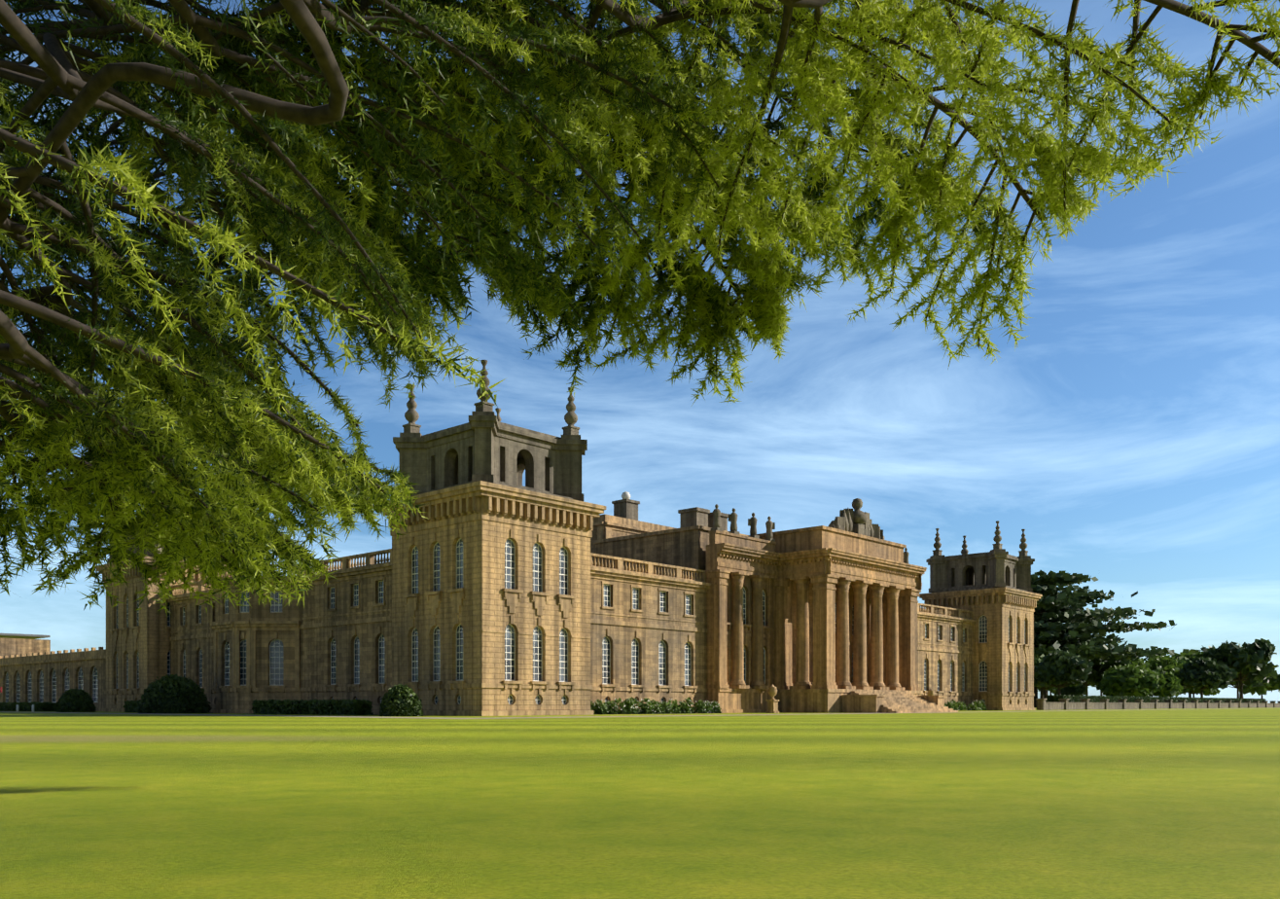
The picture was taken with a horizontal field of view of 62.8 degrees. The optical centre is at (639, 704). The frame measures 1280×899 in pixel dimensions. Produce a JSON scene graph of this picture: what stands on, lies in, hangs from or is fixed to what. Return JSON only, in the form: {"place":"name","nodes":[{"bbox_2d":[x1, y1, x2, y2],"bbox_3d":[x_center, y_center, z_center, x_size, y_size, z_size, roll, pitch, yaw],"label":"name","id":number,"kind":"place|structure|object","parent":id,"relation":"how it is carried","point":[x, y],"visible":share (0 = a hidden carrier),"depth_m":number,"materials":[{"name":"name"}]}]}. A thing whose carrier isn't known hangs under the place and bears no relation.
{"place":"outdoors","nodes":[
{"label":"outdoors","id":0,"kind":"place"},
{"bbox_2d":[0,711,447,717],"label":"gravel path","id":1,"kind":"structure","parent":0,"point":[240,715],"depth_m":94.00,"materials":[{"name":"beige gravel"}]},
{"bbox_2d":[106,519,1033,711],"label":"tower walls","id":2,"kind":"structure","parent":0,"point":[483,606],"depth_m":96.76,"materials":[{"name":"beige stone"}]},
{"bbox_2d":[106,359,1034,592],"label":"roof turrets","id":3,"kind":"object","parent":2,"relation":"on","point":[484,444],"visible":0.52,"depth_m":99.41,"materials":[{"name":"beige stone"}]},
{"bbox_2d":[170,529,972,710],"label":"palace walls","id":4,"kind":"structure","parent":0,"point":[686,549],"depth_m":116.26,"materials":[{"name":"beige stone"}]},
{"bbox_2d":[116,491,1025,704],"bbox_3d":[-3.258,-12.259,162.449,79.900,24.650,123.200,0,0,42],"label":"windows","id":5,"kind":"structure","parent":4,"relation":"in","point":[274,662],"depth_m":109.75,"materials":[{"name":"grey glass"}]},
{"bbox_2d":[0,707,1279,898],"bbox_3d":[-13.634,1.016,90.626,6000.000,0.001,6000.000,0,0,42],"label":"lawn","id":6,"kind":"structure","parent":0,"point":[1099,804],"depth_m":10.47,"materials":[{"name":"green plant"}]},
{"bbox_2d":[0,701,57,711],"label":"hedge","id":7,"kind":"object","parent":6,"relation":"on","point":[27,706],"visible":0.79,"depth_m":151.93,"materials":[{"name":"green plant"}]},
{"bbox_2d":[0,637,106,708],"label":"orangery walls","id":8,"kind":"structure","parent":6,"relation":"on","point":[13,646],"depth_m":169.20,"materials":[{"name":"beige stone"}]},
{"bbox_2d":[0,633,50,639],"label":"roof","id":9,"kind":"structure","parent":8,"relation":"on","point":[18,635],"depth_m":201.91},
{"bbox_2d":[5,666,97,702],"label":"arched windows","id":10,"kind":"structure","parent":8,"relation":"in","point":[42,688],"depth_m":165.60,"materials":[{"name":"black glass"}]},
{"bbox_2d":[0,646,106,711],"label":"parapet","id":11,"kind":"structure","parent":8,"relation":"attached to","point":[72,655],"depth_m":163.43,"materials":[{"name":"beige stone"}]},
{"bbox_2d":[55,687,96,711],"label":"yew topiary","id":12,"kind":"object","parent":6,"relation":"on","point":[72,699],"visible":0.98,"depth_m":135.97,"materials":[{"name":"green plant"}]},
{"bbox_2d":[122,699,140,711],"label":"bush","id":13,"kind":"object","parent":6,"relation":"on","point":[131,705],"visible":0.27,"depth_m":131.14,"materials":[{"name":"green plant"}]},
{"bbox_2d":[137,674,212,712],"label":"yew topiary","id":14,"kind":"object","parent":6,"relation":"on","point":[171,693],"visible":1,"depth_m":115.83,"materials":[{"name":"green plant"}]},
{"bbox_2d":[251,698,373,714],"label":"hedge","id":15,"kind":"object","parent":6,"relation":"on","point":[315,706],"visible":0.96,"depth_m":102.73,"materials":[{"name":"green plant"}]},
{"bbox_2d":[379,683,423,715],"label":"bush","id":16,"kind":"object","parent":6,"relation":"on","point":[399,699],"visible":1,"depth_m":88.63,"materials":[{"name":"green plant"}]},
{"bbox_2d":[95,480,1042,715],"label":"stone trim","id":17,"kind":"structure","parent":6,"relation":"on","point":[475,501],"depth_m":115.38,"materials":[{"name":"beige stone"}]},
{"bbox_2d":[0,0,1279,615],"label":"foliage","id":18,"kind":"object","parent":6,"relation":"on","point":[249,109],"visible":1,"depth_m":8.92,"materials":[{"name":"green plant"}]},
{"bbox_2d":[765,683,779,712],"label":"stone urn","id":19,"kind":"object","parent":6,"relation":"on","point":[772,704],"visible":1,"depth_m":120.16,"materials":[{"name":"beige stone"}]},
{"bbox_2d":[706,525,926,712],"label":"portico","id":20,"kind":"structure","parent":6,"relation":"on","point":[881,578],"depth_m":128.63,"materials":[{"name":"beige stone"}]},
{"bbox_2d":[926,687,934,695],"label":"stone urn","id":21,"kind":"object","parent":6,"relation":"on","point":[931,692],"visible":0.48,"depth_m":149.34,"materials":[{"name":"beige stone"}]},
{"bbox_2d":[944,700,986,710],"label":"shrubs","id":22,"kind":"object","parent":6,"relation":"on","point":[974,705],"visible":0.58,"depth_m":168.16,"materials":[{"name":"green plant"}]},
{"bbox_2d":[1033,653,1071,698],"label":"garden tree","id":23,"kind":"object","parent":6,"relation":"on","point":[1037,661],"visible":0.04,"depth_m":272.19,"materials":[{"name":"green plant"}]},
{"bbox_2d":[1033,648,1094,694],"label":"garden tree","id":24,"kind":"object","parent":6,"relation":"on","point":[1060,668],"visible":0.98,"depth_m":242.27,"materials":[{"name":"green plant"}]},
{"bbox_2d":[1053,683,1088,695],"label":"hedge","id":25,"kind":"object","parent":6,"relation":"on","point":[1082,690],"visible":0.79,"depth_m":301.33,"materials":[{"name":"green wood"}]},
{"bbox_2d":[1050,660,1108,686],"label":"park tree","id":26,"kind":"object","parent":6,"relation":"on","point":[1098,668],"visible":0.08,"depth_m":331.56,"materials":[{"name":"green plant"}]},
{"bbox_2d":[1033,598,1137,707],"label":"cedar tree","id":27,"kind":"object","parent":6,"relation":"on","point":[1109,639],"visible":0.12,"depth_m":327.12,"materials":[{"name":"green plant"}]},
{"bbox_2d":[1082,661,1102,695],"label":"woodland tree","id":28,"kind":"object","parent":6,"relation":"on","point":[1085,684],"depth_m":602.31,"materials":[{"name":"green plant"}]},
{"bbox_2d":[1031,569,1199,701],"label":"cedar tree","id":29,"kind":"object","parent":6,"relation":"on","point":[1054,631],"visible":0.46,"depth_m":297.03,"materials":[{"name":"green plant"}]},
{"bbox_2d":[1090,657,1150,689],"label":"garden tree","id":30,"kind":"object","parent":6,"relation":"on","point":[1138,661],"visible":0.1,"depth_m":331.84,"materials":[{"name":"green plant"}]},
{"bbox_2d":[1099,671,1150,696],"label":"garden tree","id":31,"kind":"object","parent":6,"relation":"on","point":[1143,693],"visible":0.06,"depth_m":289.83,"materials":[{"name":"green plant"}]},
{"bbox_2d":[1101,664,1150,674],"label":"garden tree","id":32,"kind":"object","parent":6,"relation":"on","point":[1141,667],"visible":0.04,"depth_m":320.72,"materials":[{"name":"green plant"}]},
{"bbox_2d":[1100,664,1167,696],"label":"garden tree","id":33,"kind":"object","parent":6,"relation":"on","point":[1127,680],"visible":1,"depth_m":274.68,"materials":[{"name":"green plant"}]},
{"bbox_2d":[1045,694,1265,703],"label":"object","id":34,"kind":"object","parent":6,"relation":"on","point":[1076,698],"visible":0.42,"depth_m":240.52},
{"bbox_2d":[1142,671,1183,697],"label":"garden tree","id":35,"kind":"object","parent":6,"relation":"on","point":[1172,687],"visible":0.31,"depth_m":294.09,"materials":[{"name":"green plant"}]},
{"bbox_2d":[1143,654,1189,691],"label":"garden tree","id":36,"kind":"object","parent":6,"relation":"on","point":[1172,657],"depth_m":357.85,"materials":[{"name":"green plant"}]},
{"bbox_2d":[1144,655,1191,688],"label":"garden tree","id":37,"kind":"object","parent":6,"relation":"on","point":[1164,664],"visible":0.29,"depth_m":351.93,"materials":[{"name":"green plant"}]},
{"bbox_2d":[1171,651,1208,697],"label":"park tree","id":38,"kind":"object","parent":6,"relation":"on","point":[1187,657],"visible":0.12,"depth_m":378.00,"materials":[{"name":"green plant"}]},
{"bbox_2d":[1178,686,1221,697],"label":"garden tree","id":39,"kind":"object","parent":6,"relation":"on","point":[1208,691],"visible":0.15,"depth_m":363.58,"materials":[{"name":"green plant"}]},
{"bbox_2d":[1173,655,1238,697],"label":"garden tree","id":40,"kind":"object","parent":6,"relation":"on","point":[1200,673],"visible":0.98,"depth_m":337.36,"materials":[{"name":"green plant"}]},
{"bbox_2d":[1198,638,1279,698],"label":"park tree","id":41,"kind":"object","parent":6,"relation":"on","point":[1248,662],"visible":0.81,"depth_m":370.52,"materials":[{"name":"green plant"}]},
{"bbox_2d":[1224,675,1269,698],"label":"woodland tree","id":42,"kind":"object","parent":6,"relation":"on","point":[1236,683],"visible":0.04,"depth_m":648.13,"materials":[{"name":"green plant"}]},
{"bbox_2d":[1233,669,1279,698],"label":"woodland tree","id":43,"kind":"object","parent":6,"relation":"on","point":[1271,685],"visible":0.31,"depth_m":729.21,"materials":[{"name":"green plant"}]},
{"bbox_2d":[1276,674,1279,687],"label":"woodland tree","id":44,"kind":"object","parent":6,"relation":"on","point":[1278,679],"visible":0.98,"depth_m":537.03,"materials":[{"name":"green plant"}]},
{"bbox_2d":[0,0,1279,703],"label":"sky","id":45,"kind":"structure","parent":0,"point":[1132,437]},
{"bbox_2d":[706,543,853,712],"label":"palace centre walls","id":46,"kind":"structure","parent":0,"point":[768,592],"depth_m":126.59,"materials":[{"name":"beige stone"}]},
{"bbox_2d":[424,708,1242,718],"bbox_3d":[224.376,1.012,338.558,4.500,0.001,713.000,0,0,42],"label":"gravel path","id":47,"kind":"structure","parent":0,"point":[761,714],"depth_m":94.00,"materials":[{"name":"beige gravel"}]},
{"bbox_2d":[1035,698,1279,710],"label":"garden wall","id":48,"kind":"structure","parent":0,"point":[1063,703],"depth_m":229.53,"materials":[{"name":"stone"}]},
{"label":"bed","id":49,"kind":"object","parent":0,"visible":0},
{"bbox_2d":[590,696,721,713],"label":"flower bed","id":50,"kind":"object","parent":49,"relation":"on","point":[627,706],"visible":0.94,"depth_m":110.76,"materials":[{"name":"green plant"}]}
]}

